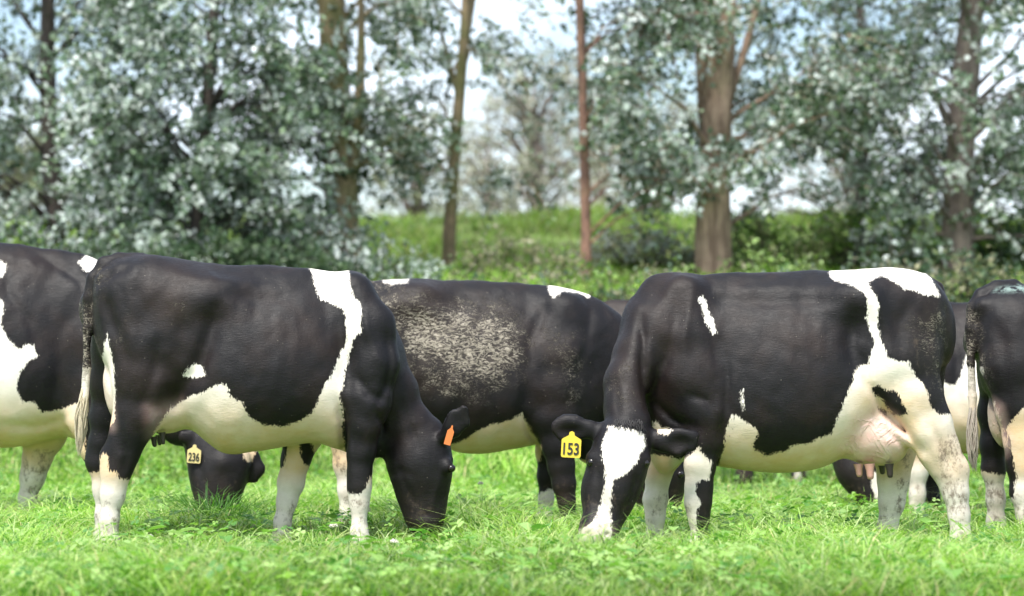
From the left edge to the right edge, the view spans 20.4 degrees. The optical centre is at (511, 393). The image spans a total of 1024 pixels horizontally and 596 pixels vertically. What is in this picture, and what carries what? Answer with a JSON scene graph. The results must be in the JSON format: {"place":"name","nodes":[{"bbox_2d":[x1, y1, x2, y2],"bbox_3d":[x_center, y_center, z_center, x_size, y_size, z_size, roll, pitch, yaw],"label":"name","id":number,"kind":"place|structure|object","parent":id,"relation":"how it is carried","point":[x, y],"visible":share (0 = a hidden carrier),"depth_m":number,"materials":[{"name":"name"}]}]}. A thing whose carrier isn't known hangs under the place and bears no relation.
{"place":"outdoors","nodes":[
{"label":"outdoors","id":0,"kind":"place"},
{"bbox_2d":[0,198,1023,595],"bbox_3d":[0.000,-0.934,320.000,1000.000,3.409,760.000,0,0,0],"label":"ground","id":1,"kind":"structure","parent":0,"point":[558,242],"depth_m":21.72,"materials":[{"name":"green plant"}]},
{"bbox_2d":[0,114,88,223],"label":"distant tree","id":2,"kind":"object","parent":1,"relation":"on","point":[19,175],"visible":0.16,"depth_m":47.65,"materials":[{"name":"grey plant"}]},
{"bbox_2d":[0,213,112,253],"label":"shrub","id":3,"kind":"object","parent":1,"relation":"on","point":[3,239],"visible":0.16,"depth_m":28.38,"materials":[{"name":"green plant"}]},
{"bbox_2d":[0,0,213,254],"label":"gum tree","id":4,"kind":"object","parent":1,"relation":"on","point":[47,34],"visible":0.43,"depth_m":29.86,"materials":[{"name":"green plant"}]},
{"bbox_2d":[22,226,228,264],"bbox_3d":[-3.687,-1.107,27.947,2.451,1.092,1.485,0,0,0],"label":"shrub","id":5,"kind":"object","parent":1,"relation":"on","point":[168,248],"visible":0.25,"depth_m":27.79,"materials":[{"name":"green plant"}]},
{"bbox_2d":[0,243,264,513],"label":"cow","id":6,"kind":"object","parent":1,"relation":"on","point":[41,337],"visible":0.56,"depth_m":15.27},
{"bbox_2d":[26,0,396,277],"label":"gum tree","id":7,"kind":"object","parent":1,"relation":"on","point":[210,155],"visible":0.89,"depth_m":28.40,"materials":[{"name":"green plant"}]},
{"bbox_2d":[137,480,305,525],"bbox_3d":[-1.511,0.609,14.621,0.996,0.341,1.053,0,0,0],"label":"grass tussock","id":8,"kind":"object","parent":1,"relation":"on","point":[225,505],"depth_m":14.57,"materials":[{"name":"green plant"}]},
{"bbox_2d":[159,215,360,271],"bbox_3d":[-2.584,-1.141,28.017,2.160,1.287,1.535,0,0,0],"label":"shrub","id":9,"kind":"object","parent":1,"relation":"on","point":[238,251],"visible":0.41,"depth_m":27.72,"materials":[{"name":"green plant"}]},
{"bbox_2d":[74,252,469,548],"bbox_3d":[-1.123,0.065,13.398,1.852,1.466,0.629,0,0,0],"label":"cow","id":10,"kind":"object","parent":1,"relation":"on","point":[299,366],"visible":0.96,"depth_m":13.18},
{"bbox_2d":[205,0,479,274],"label":"gum tree","id":11,"kind":"object","parent":1,"relation":"on","point":[411,16],"visible":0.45,"depth_m":29.71,"materials":[{"name":"green plant"}]},
{"bbox_2d":[330,237,446,280],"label":"shrub","id":12,"kind":"object","parent":1,"relation":"on","point":[375,265],"visible":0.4,"depth_m":27.96,"materials":[{"name":"green plant"}]},
{"bbox_2d":[358,77,491,223],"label":"distant tree","id":13,"kind":"object","parent":1,"relation":"on","point":[418,205],"visible":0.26,"depth_m":47.77,"materials":[{"name":"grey plant"}]},
{"bbox_2d":[322,0,587,268],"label":"gum tree","id":14,"kind":"object","parent":1,"relation":"on","point":[457,81],"visible":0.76,"depth_m":30.88,"materials":[{"name":"green plant"}]},
{"bbox_2d":[430,106,526,220],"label":"distant tree","id":15,"kind":"object","parent":1,"relation":"on","point":[465,166],"visible":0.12,"depth_m":53.87,"materials":[{"name":"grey plant"}]},
{"bbox_2d":[414,253,558,285],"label":"shrub","id":16,"kind":"object","parent":1,"relation":"on","point":[518,275],"visible":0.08,"depth_m":26.41,"materials":[{"name":"green plant"}]},
{"bbox_2d":[331,278,684,524],"bbox_3d":[-0.033,0.077,15.399,2.020,1.406,0.628,0,0,0],"label":"cow","id":17,"kind":"object","parent":1,"relation":"on","point":[512,365],"visible":0.54,"depth_m":15.17},
{"bbox_2d":[0,438,1023,595],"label":"clover","id":18,"kind":"object","parent":1,"relation":"on","point":[424,566],"visible":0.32,"depth_m":11.28,"materials":[{"name":"green plant"}]},
{"bbox_2d":[0,492,1023,595],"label":"broadleaf weeds","id":19,"kind":"object","parent":1,"relation":"on","point":[924,519],"visible":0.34,"depth_m":11.99,"materials":[{"name":"green plant"}]},
{"bbox_2d":[419,33,624,219],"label":"distant tree","id":20,"kind":"object","parent":1,"relation":"on","point":[539,175],"visible":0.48,"depth_m":46.87,"materials":[{"name":"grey plant"}]},
{"bbox_2d":[433,224,612,284],"bbox_3d":[0.106,-1.180,28.976,1.864,1.101,1.096,0,0,0],"label":"shrub","id":21,"kind":"object","parent":1,"relation":"on","point":[491,256],"visible":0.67,"depth_m":28.92,"materials":[{"name":"green plant"}]},
{"bbox_2d":[515,74,667,211],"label":"distant tree","id":22,"kind":"object","parent":1,"relation":"on","point":[577,182],"visible":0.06,"depth_m":51.88,"materials":[{"name":"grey plant"}]},
{"bbox_2d":[527,246,688,300],"bbox_3d":[1.182,-0.811,26.458,2.343,1.138,1.580,0,0,0],"label":"shrub","id":23,"kind":"object","parent":1,"relation":"on","point":[622,292],"visible":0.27,"depth_m":26.29,"materials":[{"name":"green plant"}]},
{"bbox_2d":[508,0,752,286],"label":"gum tree","id":24,"kind":"object","parent":1,"relation":"on","point":[647,193],"visible":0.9,"depth_m":28.88,"materials":[{"name":"green plant"}]},
{"bbox_2d":[547,207,739,271],"bbox_3d":[1.389,-1.423,30.874,2.258,1.214,1.271,0,0,0],"label":"shrub","id":25,"kind":"object","parent":1,"relation":"on","point":[628,251],"visible":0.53,"depth_m":30.80,"materials":[{"name":"green plant"}]},
{"bbox_2d":[571,87,736,215],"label":"distant tree","id":26,"kind":"object","parent":1,"relation":"on","point":[670,105],"visible":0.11,"depth_m":49.87,"materials":[{"name":"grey plant"}]},
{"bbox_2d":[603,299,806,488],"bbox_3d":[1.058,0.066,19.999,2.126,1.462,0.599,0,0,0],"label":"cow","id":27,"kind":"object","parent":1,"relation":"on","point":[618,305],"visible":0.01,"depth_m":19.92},
{"bbox_2d":[543,0,919,273],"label":"gum tree","id":28,"kind":"object","parent":1,"relation":"on","point":[715,108],"visible":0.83,"depth_m":29.27,"materials":[{"name":"green plant"}]},
{"bbox_2d":[682,237,822,274],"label":"shrub","id":29,"kind":"object","parent":1,"relation":"on","point":[785,265],"visible":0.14,"depth_m":26.37,"materials":[{"name":"green plant"}]},
{"bbox_2d":[551,267,971,545],"bbox_3d":[1.138,0.100,13.446,1.969,1.398,0.692,0,0,-9],"label":"cow","id":30,"kind":"object","parent":1,"relation":"on","point":[705,376],"visible":0.98,"depth_m":13.25},
{"bbox_2d":[731,207,862,271],"bbox_3d":[2.869,-1.584,30.473,1.813,0.968,1.220,0,0,11],"label":"shrub","id":31,"kind":"object","parent":1,"relation":"on","point":[788,241],"visible":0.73,"depth_m":30.38,"materials":[{"name":"green plant"}]},
{"bbox_2d":[732,56,943,216],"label":"distant tree","id":32,"kind":"object","parent":1,"relation":"on","point":[836,175],"visible":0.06,"depth_m":49.73,"materials":[{"name":"green plant"}]},
{"bbox_2d":[691,0,985,261],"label":"gum tree","id":33,"kind":"object","parent":1,"relation":"on","point":[788,23],"visible":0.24,"depth_m":31.14,"materials":[{"name":"green plant"}]},
{"bbox_2d":[778,198,940,270],"bbox_3d":[3.919,-1.503,30.449,2.234,1.269,1.318,0,0,0],"label":"shrub","id":34,"kind":"object","parent":1,"relation":"on","point":[830,233],"visible":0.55,"depth_m":30.32,"materials":[{"name":"green plant"}]},
{"bbox_2d":[762,248,959,286],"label":"shrub","id":35,"kind":"object","parent":1,"relation":"on","point":[910,265],"visible":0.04,"depth_m":25.87,"materials":[{"name":"green plant"}]},
{"bbox_2d":[832,302,979,514],"bbox_3d":[2.676,0.122,16.498,1.786,1.345,0.624,0,0,0],"label":"cow","id":36,"kind":"object","parent":1,"relation":"on","point":[956,398],"visible":0.12,"depth_m":16.29},
{"bbox_2d":[797,0,1023,277],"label":"gum tree","id":37,"kind":"object","parent":1,"relation":"on","point":[964,127],"visible":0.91,"depth_m":29.63,"materials":[{"name":"green plant"}]},
{"bbox_2d":[866,234,980,268],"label":"shrub","id":38,"kind":"object","parent":1,"relation":"on","point":[931,256],"visible":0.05,"depth_m":30.90,"materials":[{"name":"green plant"}]},
{"bbox_2d":[901,241,1023,302],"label":"shrub","id":39,"kind":"object","parent":1,"relation":"on","point":[978,275],"visible":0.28,"depth_m":25.38,"materials":[{"name":"green plant"}]},
{"bbox_2d":[963,279,1023,530],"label":"cow","id":40,"kind":"object","parent":1,"relation":"on","point":[993,341],"visible":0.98,"depth_m":14.12},
{"bbox_2d":[975,198,1023,272],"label":"shrub","id":41,"kind":"object","parent":1,"relation":"on","point":[982,249],"visible":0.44,"depth_m":30.30,"materials":[{"name":"green plant"}]},
{"bbox_2d":[0,0,1023,221],"label":"sky","id":42,"kind":"structure","parent":0,"point":[502,12],"materials":[{"name":"white"}]}
]}

